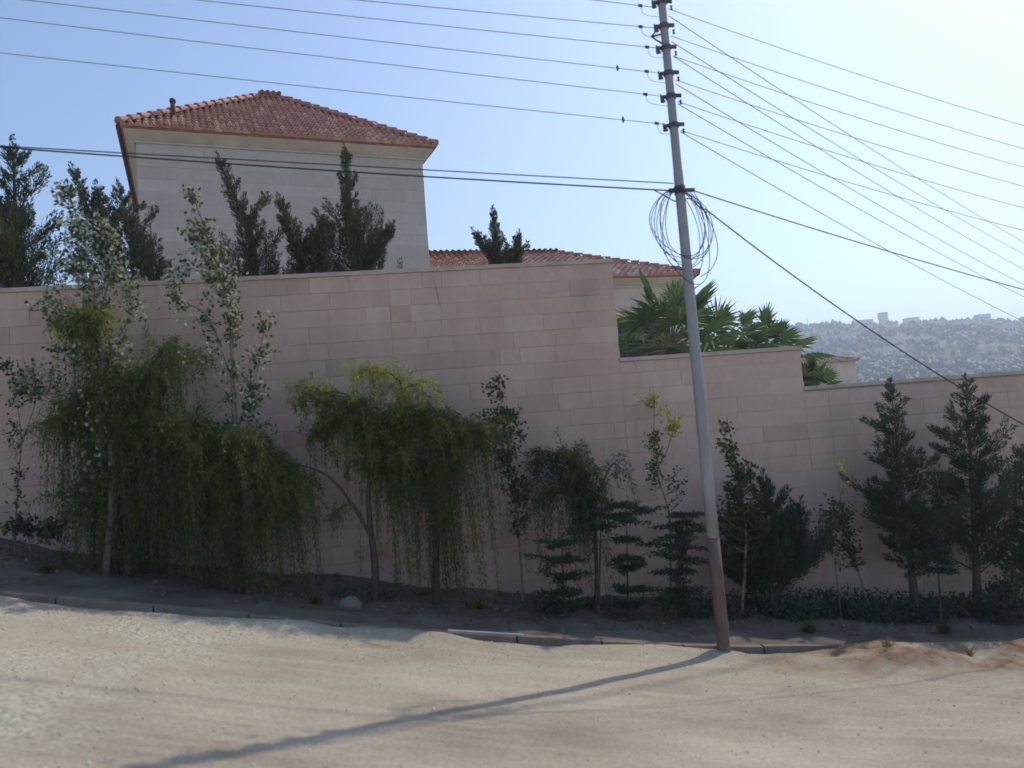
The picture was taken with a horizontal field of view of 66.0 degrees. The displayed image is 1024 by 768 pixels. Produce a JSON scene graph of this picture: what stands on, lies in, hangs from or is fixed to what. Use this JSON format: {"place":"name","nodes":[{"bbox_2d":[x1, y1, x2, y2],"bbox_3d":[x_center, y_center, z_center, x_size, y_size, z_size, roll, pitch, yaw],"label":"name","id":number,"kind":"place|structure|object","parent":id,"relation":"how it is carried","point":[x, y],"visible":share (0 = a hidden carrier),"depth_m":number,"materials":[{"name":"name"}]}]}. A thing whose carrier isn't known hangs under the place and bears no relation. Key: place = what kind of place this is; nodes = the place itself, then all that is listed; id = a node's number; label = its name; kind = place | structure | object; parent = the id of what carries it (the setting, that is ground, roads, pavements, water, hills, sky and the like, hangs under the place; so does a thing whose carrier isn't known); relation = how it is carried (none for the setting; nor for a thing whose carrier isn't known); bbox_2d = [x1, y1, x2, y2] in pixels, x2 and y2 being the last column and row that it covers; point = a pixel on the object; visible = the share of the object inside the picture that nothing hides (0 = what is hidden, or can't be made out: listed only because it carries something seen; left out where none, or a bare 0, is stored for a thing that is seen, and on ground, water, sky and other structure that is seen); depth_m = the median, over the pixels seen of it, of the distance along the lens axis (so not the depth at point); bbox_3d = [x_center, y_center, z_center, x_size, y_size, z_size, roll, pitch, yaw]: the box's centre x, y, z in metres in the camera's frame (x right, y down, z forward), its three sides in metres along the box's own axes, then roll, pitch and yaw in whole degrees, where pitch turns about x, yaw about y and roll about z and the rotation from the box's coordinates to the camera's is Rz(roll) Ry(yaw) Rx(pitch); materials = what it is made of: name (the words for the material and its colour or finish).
{"place":"outdoors","nodes":[
{"label":"outdoors","id":0,"kind":"place"},
{"bbox_2d":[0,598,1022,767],"bbox_3d":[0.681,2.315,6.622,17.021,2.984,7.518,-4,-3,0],"label":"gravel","id":1,"kind":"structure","parent":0,"point":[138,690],"depth_m":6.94,"materials":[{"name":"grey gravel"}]},
{"bbox_2d":[0,328,1023,767],"bbox_3d":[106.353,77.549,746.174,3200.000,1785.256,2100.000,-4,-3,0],"label":"ground","id":2,"kind":"structure","parent":0,"point":[822,710],"depth_m":6.54,"materials":[{"name":"beige sand"}]},
{"bbox_2d":[0,134,95,287],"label":"conifer tree","id":3,"kind":"object","parent":2,"relation":"on","point":[18,264],"visible":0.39,"depth_m":13.23,"materials":[{"name":"green plant"}]},
{"bbox_2d":[66,161,171,282],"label":"conifer tree","id":4,"kind":"object","parent":2,"relation":"on","point":[148,261],"visible":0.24,"depth_m":13.83,"materials":[{"name":"green plant"}]},
{"bbox_2d":[211,150,287,276],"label":"conifer tree","id":5,"kind":"object","parent":2,"relation":"on","point":[252,263],"visible":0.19,"depth_m":13.77,"materials":[{"name":"green plant"}]},
{"bbox_2d":[114,89,438,280],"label":"stone house","id":6,"kind":"structure","parent":2,"relation":"on","point":[267,125],"depth_m":22.50,"materials":[{"name":"stone"}]},
{"bbox_2d":[273,192,336,273],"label":"conifer tree","id":7,"kind":"object","parent":2,"relation":"on","point":[297,248],"visible":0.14,"depth_m":14.11,"materials":[{"name":"green plant"}]},
{"bbox_2d":[302,143,402,272],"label":"conifer tree","id":8,"kind":"object","parent":2,"relation":"on","point":[368,252],"visible":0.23,"depth_m":13.93,"materials":[{"name":"green plant"}]},
{"bbox_2d":[0,590,984,653],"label":"kerb","id":9,"kind":"structure","parent":2,"relation":"on","point":[105,604],"depth_m":9.09,"materials":[{"name":"concrete"}]},
{"bbox_2d":[448,629,523,635],"bbox_3d":[-0.303,2.902,9.190,0.887,0.174,0.024,-4,-4,-8],"label":"white pipe","id":10,"kind":"object","parent":9,"relation":"on","point":[482,632],"visible":1,"depth_m":9.18,"materials":[{"name":"plastic"}]},
{"bbox_2d":[470,204,530,263],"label":"conifer tree","id":11,"kind":"object","parent":2,"relation":"on","point":[490,248],"visible":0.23,"depth_m":14.83,"materials":[{"name":"green plant"}]},
{"bbox_2d":[429,248,699,357],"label":"house","id":12,"kind":"structure","parent":2,"relation":"on","point":[627,283],"depth_m":28.30,"materials":[{"name":"tile"}]},
{"bbox_2d":[617,319,668,357],"bbox_3d":[4.730,-1.554,27.976,2.000,1.600,0.060,-3,-4,-16],"label":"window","id":13,"kind":"structure","parent":12,"relation":"in","point":[620,329],"depth_m":27.91,"materials":[{"name":"black glass"}]},
{"bbox_2d":[615,268,747,356],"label":"fan palm","id":14,"kind":"object","parent":2,"relation":"on","point":[664,312],"visible":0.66,"depth_m":15.32,"materials":[{"name":"green plant"}]},
{"bbox_2d":[650,0,730,651],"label":"utility pole","id":15,"kind":"object","parent":2,"relation":"on","point":[712,528],"visible":0.98,"depth_m":9.57,"materials":[{"name":"metal"}]},
{"bbox_2d":[0,17,663,105],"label":"power line","id":16,"kind":"object","parent":15,"relation":"attached to","point":[645,94],"visible":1,"depth_m":9.33,"materials":[{"name":"metal"}]},
{"bbox_2d":[0,146,667,190],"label":"telecom cable","id":17,"kind":"object","parent":15,"relation":"attached to","point":[329,170],"visible":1,"depth_m":9.22,"materials":[{"name":"black rubber"}]},
{"bbox_2d":[3,53,664,133],"bbox_3d":[-8.037,-3.886,8.609,19.949,3.011,0.044,-4,-4,-7],"label":"power line","id":18,"kind":"object","parent":15,"relation":"attached to","point":[655,123],"visible":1,"depth_m":9.31,"materials":[{"name":"metal"}]},
{"bbox_2d":[0,145,673,183],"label":"telecom cable","id":19,"kind":"object","parent":15,"relation":"attached to","point":[332,164],"visible":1,"depth_m":9.23,"materials":[{"name":"black rubber"}]},
{"bbox_2d":[28,0,663,82],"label":"power line","id":20,"kind":"object","parent":15,"relation":"attached to","point":[645,71],"visible":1,"depth_m":9.37,"materials":[{"name":"metal"}]},
{"bbox_2d":[199,0,659,57],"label":"power line","id":21,"kind":"object","parent":15,"relation":"attached to","point":[646,46],"visible":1,"depth_m":9.51,"materials":[{"name":"metal"}]},
{"bbox_2d":[359,0,659,37],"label":"power line","id":22,"kind":"object","parent":15,"relation":"attached to","point":[639,26],"visible":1,"depth_m":9.64,"materials":[{"name":"metal"}]},
{"bbox_2d":[595,0,657,16],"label":"power line","id":23,"kind":"object","parent":15,"relation":"attached to","point":[639,5],"visible":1,"depth_m":9.83,"materials":[{"name":"metal"}]},
{"bbox_2d":[649,187,717,284],"bbox_3d":[2.125,-1.820,9.706,0.815,1.261,0.224,-5,-3,3],"label":"cable coil","id":24,"kind":"object","parent":15,"relation":"attached to","point":[700,206],"visible":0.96,"depth_m":9.75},
{"bbox_2d":[705,208,1023,424],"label":"telecom cable","id":25,"kind":"object","parent":24,"relation":"attached to","point":[857,320],"visible":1,"depth_m":10.21,"materials":[{"name":"black rubber"}]},
{"bbox_2d":[669,16,1022,241],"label":"power line","id":26,"kind":"object","parent":15,"relation":"attached to","point":[819,115],"visible":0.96,"depth_m":12.38,"materials":[{"name":"metal"}]},
{"bbox_2d":[668,8,1023,125],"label":"power line","id":27,"kind":"object","parent":15,"relation":"attached to","point":[837,67],"visible":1,"depth_m":11.18,"materials":[{"name":"metal"}]},
{"bbox_2d":[671,41,1022,253],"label":"power line","id":28,"kind":"object","parent":15,"relation":"attached to","point":[824,137],"visible":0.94,"depth_m":12.41,"materials":[{"name":"metal"}]},
{"bbox_2d":[671,36,1023,148],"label":"power line","id":29,"kind":"object","parent":15,"relation":"attached to","point":[838,92],"visible":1,"depth_m":11.20,"materials":[{"name":"metal"}]},
{"bbox_2d":[673,56,1023,269],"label":"power line","id":30,"kind":"object","parent":15,"relation":"attached to","point":[825,152],"visible":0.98,"depth_m":12.37,"materials":[{"name":"metal"}]},
{"bbox_2d":[674,56,1022,166],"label":"power line","id":31,"kind":"object","parent":15,"relation":"attached to","point":[838,111],"visible":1,"depth_m":11.12,"materials":[{"name":"metal"}]},
{"bbox_2d":[676,84,1023,284],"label":"power line","id":32,"kind":"object","parent":15,"relation":"attached to","point":[828,175],"visible":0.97,"depth_m":12.44,"materials":[{"name":"metal"}]},
{"bbox_2d":[677,101,1022,207],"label":"power line","id":33,"kind":"object","parent":15,"relation":"attached to","point":[837,153],"visible":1,"depth_m":11.05,"materials":[{"name":"metal"}]},
{"bbox_2d":[676,80,1023,186],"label":"power line","id":34,"kind":"object","parent":15,"relation":"attached to","point":[841,133],"visible":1,"depth_m":11.14,"materials":[{"name":"metal"}]},
{"bbox_2d":[678,104,1023,296],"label":"power line","id":35,"kind":"object","parent":15,"relation":"attached to","point":[830,192],"visible":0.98,"depth_m":12.50,"materials":[{"name":"metal"}]},
{"bbox_2d":[680,130,1023,230],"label":"power line","id":36,"kind":"object","parent":15,"relation":"attached to","point":[843,180],"visible":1,"depth_m":11.10,"materials":[{"name":"metal"}]},
{"bbox_2d":[681,132,1023,321],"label":"power line","id":37,"kind":"object","parent":15,"relation":"attached to","point":[831,218],"visible":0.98,"depth_m":12.35,"materials":[{"name":"metal"}]},
{"bbox_2d":[695,191,1023,289],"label":"telecom cable","id":38,"kind":"object","parent":15,"relation":"attached to","point":[851,240],"visible":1,"depth_m":11.07,"materials":[{"name":"black rubber"}]},
{"bbox_2d":[661,296,785,351],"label":"fan palm","id":39,"kind":"object","parent":2,"relation":"on","point":[755,331],"visible":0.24,"depth_m":16.95,"materials":[{"name":"green plant"}]},
{"bbox_2d":[726,301,837,384],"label":"fan palm","id":40,"kind":"object","parent":2,"relation":"on","point":[782,332],"visible":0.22,"depth_m":18.08,"materials":[{"name":"green plant"}]},
{"bbox_2d":[801,352,842,385],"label":"fan palm","id":41,"kind":"object","parent":2,"relation":"on","point":[812,374],"visible":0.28,"depth_m":15.99,"materials":[{"name":"green plant"}]},
{"bbox_2d":[801,354,859,388],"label":"cottage","id":42,"kind":"structure","parent":2,"relation":"on","point":[843,366],"depth_m":60.15,"materials":[{"name":"paint"}]},
{"bbox_2d":[834,334,848,339],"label":"distant house","id":43,"kind":"structure","parent":2,"relation":"on","point":[846,336],"depth_m":518.92,"materials":[{"name":"stone"}]},
{"bbox_2d":[700,316,1023,382],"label":"hillside","id":44,"kind":"structure","parent":2,"relation":"on","point":[894,365],"depth_m":455.10,"materials":[{"name":"soil"},{"name":"shrub and tree foliage"},{"name":"rock"}]},
{"bbox_2d":[877,312,887,322],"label":"tower","id":45,"kind":"structure","parent":2,"relation":"on","point":[882,317],"depth_m":715.35,"materials":[{"name":"stone"}]},
{"bbox_2d":[879,635,895,647],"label":"grass tuft","id":46,"kind":"object","parent":2,"relation":"on","point":[886,644],"visible":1,"depth_m":8.97,"materials":[{"name":"plant"}]},
{"bbox_2d":[876,344,904,359],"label":"distant house","id":47,"kind":"structure","parent":2,"relation":"on","point":[891,349],"depth_m":446.33,"materials":[{"name":"stone"}]},
{"bbox_2d":[902,317,919,322],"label":"distant house","id":48,"kind":"structure","parent":2,"relation":"on","point":[915,319],"depth_m":638.83,"materials":[{"name":"stone"}]},
{"bbox_2d":[929,320,942,325],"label":"distant house","id":49,"kind":"structure","parent":2,"relation":"on","point":[937,322],"depth_m":558.94,"materials":[{"name":"stone"}]},
{"bbox_2d":[948,318,969,331],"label":"distant house","id":50,"kind":"structure","parent":2,"relation":"on","point":[961,322],"depth_m":498.31,"materials":[{"name":"stone"}]},
{"bbox_2d":[958,643,978,656],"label":"grass tuft","id":51,"kind":"object","parent":2,"relation":"on","point":[969,652],"visible":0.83,"depth_m":9.09,"materials":[{"name":"plant"}]},
{"bbox_2d":[973,313,990,323],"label":"distant house","id":52,"kind":"structure","parent":2,"relation":"on","point":[980,317],"depth_m":628.83,"materials":[{"name":"stone"}]},
{"bbox_2d":[996,322,1017,338],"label":"distant house","id":53,"kind":"structure","parent":2,"relation":"on","point":[1011,328],"depth_m":468.26,"materials":[{"name":"stone"}]},
{"bbox_2d":[0,538,1023,645],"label":"sidewalk","id":54,"kind":"structure","parent":0,"point":[95,585],"depth_m":10.23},
{"bbox_2d":[0,356,48,555],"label":"sapling","id":55,"kind":"object","parent":54,"relation":"on","point":[6,364],"visible":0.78,"depth_m":10.40,"materials":[{"name":"green plant"}]},
{"bbox_2d":[0,511,71,558],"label":"shrub","id":56,"kind":"object","parent":54,"relation":"on","point":[22,525],"visible":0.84,"depth_m":10.23,"materials":[{"name":"green plant"}]},
{"bbox_2d":[32,559,61,573],"bbox_3d":[-5.725,2.307,9.709,0.323,0.360,0.387,-7,-4,36],"label":"weed clump","id":57,"kind":"object","parent":54,"relation":"on","point":[44,569],"visible":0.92,"depth_m":9.67,"materials":[{"name":"green plant"}]},
{"bbox_2d":[0,178,148,574],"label":"poplar tree","id":58,"kind":"object","parent":54,"relation":"on","point":[80,235],"visible":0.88,"depth_m":10.20,"materials":[{"name":"green plant"}]},
{"bbox_2d":[8,293,216,582],"bbox_3d":[-5.152,0.847,10.287,2.633,4.063,1.652,-3,-4,-19],"label":"weeping tree","id":59,"kind":"object","parent":54,"relation":"on","point":[138,464],"visible":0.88,"depth_m":10.12,"materials":[{"name":"green plant"}]},
{"bbox_2d":[158,183,279,590],"bbox_3d":[-3.806,-0.019,10.367,1.507,5.449,0.659,-4,-3,0],"label":"poplar tree","id":60,"kind":"object","parent":54,"relation":"on","point":[211,253],"visible":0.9,"depth_m":10.38,"materials":[{"name":"green plant"}]},
{"bbox_2d":[152,393,328,601],"bbox_3d":[-3.524,1.506,10.254,2.171,2.852,1.757,-4,-3,0],"label":"weeping tree","id":61,"kind":"object","parent":54,"relation":"on","point":[224,471],"visible":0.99,"depth_m":10.03,"materials":[{"name":"green plant"}]},
{"bbox_2d":[304,590,326,604],"bbox_3d":[-2.474,2.759,9.895,0.380,0.401,0.358,-4,-3,0],"label":"weed clump","id":62,"kind":"object","parent":54,"relation":"on","point":[316,599],"visible":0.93,"depth_m":9.87,"materials":[{"name":"green plant"}]},
{"bbox_2d":[339,596,361,610],"bbox_3d":[-2.027,2.748,9.899,0.295,0.166,0.236,-4,-3,0],"label":"rock","id":63,"kind":"object","parent":54,"relation":"on","point":[350,603],"visible":0.98,"depth_m":9.82,"materials":[{"name":"grey stone"}]},
{"bbox_2d":[277,353,516,621],"bbox_3d":[-1.497,1.413,10.549,3.223,3.734,1.590,-4,-3,0],"label":"weeping tree","id":64,"kind":"object","parent":54,"relation":"on","point":[399,454],"visible":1,"depth_m":10.49,"materials":[{"name":"green plant"}]},
{"bbox_2d":[465,596,489,609],"bbox_3d":[-0.441,2.995,10.546,0.387,0.345,0.409,-4,-3,0],"label":"weed clump","id":65,"kind":"object","parent":54,"relation":"on","point":[478,606],"visible":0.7,"depth_m":10.53,"materials":[{"name":"green plant"}]},
{"bbox_2d":[476,371,534,607],"bbox_3d":[-0.092,1.476,10.885,0.761,3.335,0.581,-2,-4,-34],"label":"sapling","id":66,"kind":"object","parent":54,"relation":"on","point":[508,462],"visible":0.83,"depth_m":10.91,"materials":[{"name":"green plant"}]},
{"bbox_2d":[0,259,1023,603],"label":"stone wall","id":67,"kind":"structure","parent":54,"relation":"on","point":[542,337],"depth_m":12.04,"materials":[{"name":"stone"}]},
{"bbox_2d":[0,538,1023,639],"bbox_3d":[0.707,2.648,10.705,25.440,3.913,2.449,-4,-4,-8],"label":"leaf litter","id":68,"kind":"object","parent":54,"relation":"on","point":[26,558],"visible":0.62,"depth_m":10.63,"materials":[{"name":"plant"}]},
{"bbox_2d":[522,534,594,614],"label":"young conifer","id":69,"kind":"object","parent":54,"relation":"on","point":[562,592],"visible":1,"depth_m":10.58,"materials":[{"name":"green plant"}]},
{"bbox_2d":[118,559,1023,623],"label":"undergrowth","id":70,"kind":"object","parent":54,"relation":"on","point":[821,605],"visible":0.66,"depth_m":11.37,"materials":[{"name":"green plant"}]},
{"bbox_2d":[506,427,642,611],"bbox_3d":[0.876,1.897,10.924,1.914,2.666,1.406,-4,-3,0],"label":"weeping tree","id":71,"kind":"object","parent":54,"relation":"on","point":[575,486],"visible":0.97,"depth_m":10.94,"materials":[{"name":"green plant"}]},
{"bbox_2d":[562,496,675,615],"bbox_3d":[1.475,2.356,10.783,1.319,1.644,1.229,-7,-4,38],"label":"young conifer","id":72,"kind":"object","parent":54,"relation":"on","point":[620,515],"visible":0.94,"depth_m":10.80,"materials":[{"name":"green plant"}]},
{"bbox_2d":[605,515,652,616],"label":"young conifer","id":73,"kind":"object","parent":54,"relation":"on","point":[620,560],"visible":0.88,"depth_m":10.89,"materials":[{"name":"green plant"}]},
{"bbox_2d":[634,386,687,616],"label":"sapling","id":74,"kind":"object","parent":54,"relation":"on","point":[656,433],"visible":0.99,"depth_m":11.21,"materials":[{"name":"green plant"}]},
{"bbox_2d":[632,510,733,619],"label":"young conifer","id":75,"kind":"object","parent":54,"relation":"on","point":[682,540],"visible":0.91,"depth_m":10.88,"materials":[{"name":"green plant"}]},
{"bbox_2d":[691,589,755,619],"bbox_3d":[2.924,3.136,11.063,0.835,0.473,0.701,-2,-4,-33],"label":"shrub","id":76,"kind":"object","parent":54,"relation":"on","point":[730,614],"visible":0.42,"depth_m":11.05,"materials":[{"name":"green plant"}]},
{"bbox_2d":[715,416,770,615],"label":"poplar tree","id":77,"kind":"object","parent":54,"relation":"on","point":[737,495],"visible":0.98,"depth_m":11.29,"materials":[{"name":"green plant"}]},
{"bbox_2d":[719,467,841,614],"bbox_3d":[3.793,2.300,11.609,1.842,2.198,1.486,-4,-3,0],"label":"conifer bush","id":78,"kind":"object","parent":54,"relation":"on","point":[775,561],"visible":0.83,"depth_m":11.36,"materials":[{"name":"green plant"}]},
{"bbox_2d":[799,616,820,633],"bbox_3d":[3.948,3.268,10.508,0.355,0.360,0.358,-3,-4,-24],"label":"weed clump","id":79,"kind":"object","parent":54,"relation":"on","point":[809,628],"visible":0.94,"depth_m":10.48,"materials":[{"name":"green plant"}]},
{"bbox_2d":[811,457,868,617],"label":"sapling","id":80,"kind":"object","parent":54,"relation":"on","point":[847,534],"visible":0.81,"depth_m":11.47,"materials":[{"name":"green plant"}]},
{"bbox_2d":[841,594,903,621],"bbox_3d":[5.223,3.244,11.393,0.984,0.508,0.519,-4,-4,-5],"label":"shrub","id":81,"kind":"object","parent":54,"relation":"on","point":[870,609],"visible":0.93,"depth_m":11.32,"materials":[{"name":"green plant"}]},
{"bbox_2d":[837,377,977,620],"bbox_3d":[5.829,1.656,11.571,1.733,3.620,1.446,-4,-3,0],"label":"conifer tree","id":82,"kind":"object","parent":54,"relation":"on","point":[883,502],"visible":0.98,"depth_m":11.59,"materials":[{"name":"green plant"}]},
{"bbox_2d":[897,544,962,621],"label":"young conifer","id":83,"kind":"object","parent":54,"relation":"on","point":[939,557],"visible":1,"depth_m":11.21,"materials":[{"name":"green plant"}]},
{"bbox_2d":[933,618,956,635],"bbox_3d":[5.859,3.352,10.635,0.372,0.407,0.372,-2,-4,-34],"label":"weed clump","id":84,"kind":"object","parent":54,"relation":"on","point":[942,628],"visible":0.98,"depth_m":10.63,"materials":[{"name":"green plant"}]},
{"bbox_2d":[873,372,1023,618],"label":"conifer tree","id":85,"kind":"object","parent":54,"relation":"on","point":[998,507],"visible":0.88,"depth_m":11.72,"materials":[{"name":"green plant"}]},
{"bbox_2d":[969,559,1023,623],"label":"shrub","id":86,"kind":"object","parent":54,"relation":"on","point":[1003,598],"visible":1,"depth_m":11.40,"materials":[{"name":"green plant"}]},
{"bbox_2d":[980,443,1023,586],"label":"conifer tree","id":87,"kind":"object","parent":54,"relation":"on","point":[1019,555],"visible":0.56,"depth_m":11.87,"materials":[{"name":"green plant"}]},
{"bbox_2d":[0,0,1023,337],"label":"sky","id":88,"kind":"structure","parent":0,"point":[969,54],"materials":[{"name":"blue"}]},
{"bbox_2d":[854,319,873,329],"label":"distant house","id":89,"kind":"structure","parent":0,"point":[868,323],"depth_m":608.46,"materials":[{"name":"stone"}]}
]}

